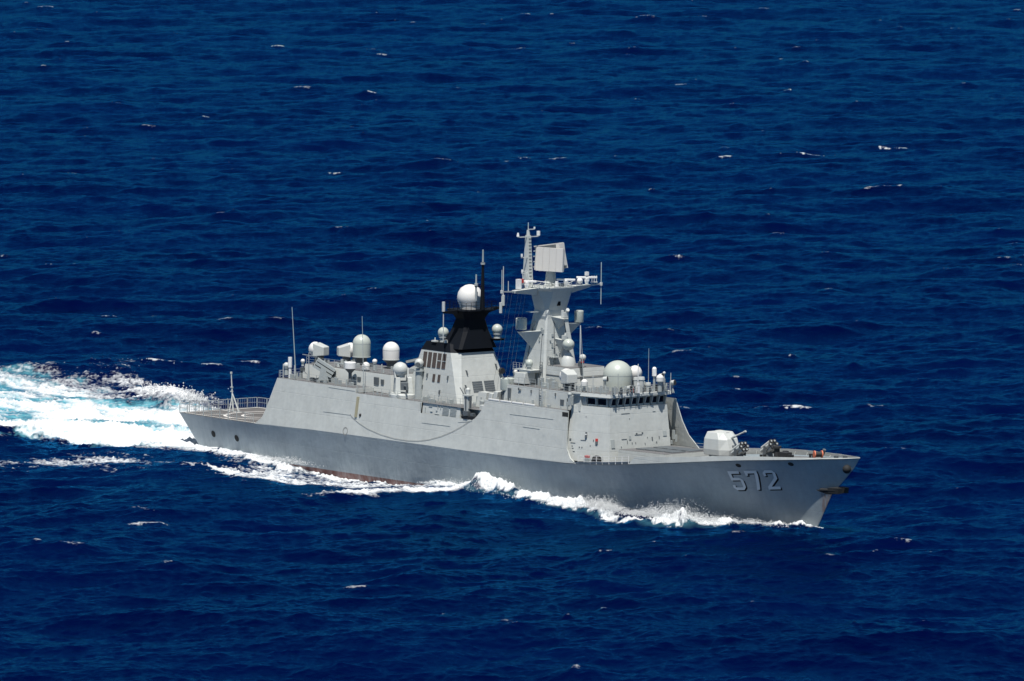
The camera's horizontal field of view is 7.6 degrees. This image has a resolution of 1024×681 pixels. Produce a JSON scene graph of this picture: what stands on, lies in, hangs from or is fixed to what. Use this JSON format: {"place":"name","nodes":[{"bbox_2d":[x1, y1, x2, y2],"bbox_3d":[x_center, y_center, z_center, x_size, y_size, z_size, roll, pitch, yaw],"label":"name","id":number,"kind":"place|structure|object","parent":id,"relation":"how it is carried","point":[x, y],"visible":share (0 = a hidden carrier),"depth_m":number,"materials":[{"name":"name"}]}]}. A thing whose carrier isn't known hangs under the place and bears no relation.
{"place":"outdoors","nodes":[
{"label":"outdoors","id":0,"kind":"place"},
{"bbox_2d":[0,0,1023,680],"bbox_3d":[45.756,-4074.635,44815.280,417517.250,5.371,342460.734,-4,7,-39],"label":"sea","id":1,"kind":"structure","parent":0,"point":[790,224],"depth_m":1294.01,"materials":[{"name":"blue liquid"}]},
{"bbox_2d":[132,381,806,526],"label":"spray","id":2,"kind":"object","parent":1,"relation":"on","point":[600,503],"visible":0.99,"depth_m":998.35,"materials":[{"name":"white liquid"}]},
{"bbox_2d":[179,222,859,525],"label":"warship","id":3,"kind":"object","parent":1,"relation":"on","point":[552,416],"visible":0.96,"depth_m":1016.67,"materials":[{"name":"paint"}]},
{"bbox_2d":[350,414,467,440],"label":"mooring rope","id":4,"kind":"object","parent":3,"relation":"attached to","point":[410,440],"visible":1,"depth_m":1029.88,"materials":[{"name":"grey"}]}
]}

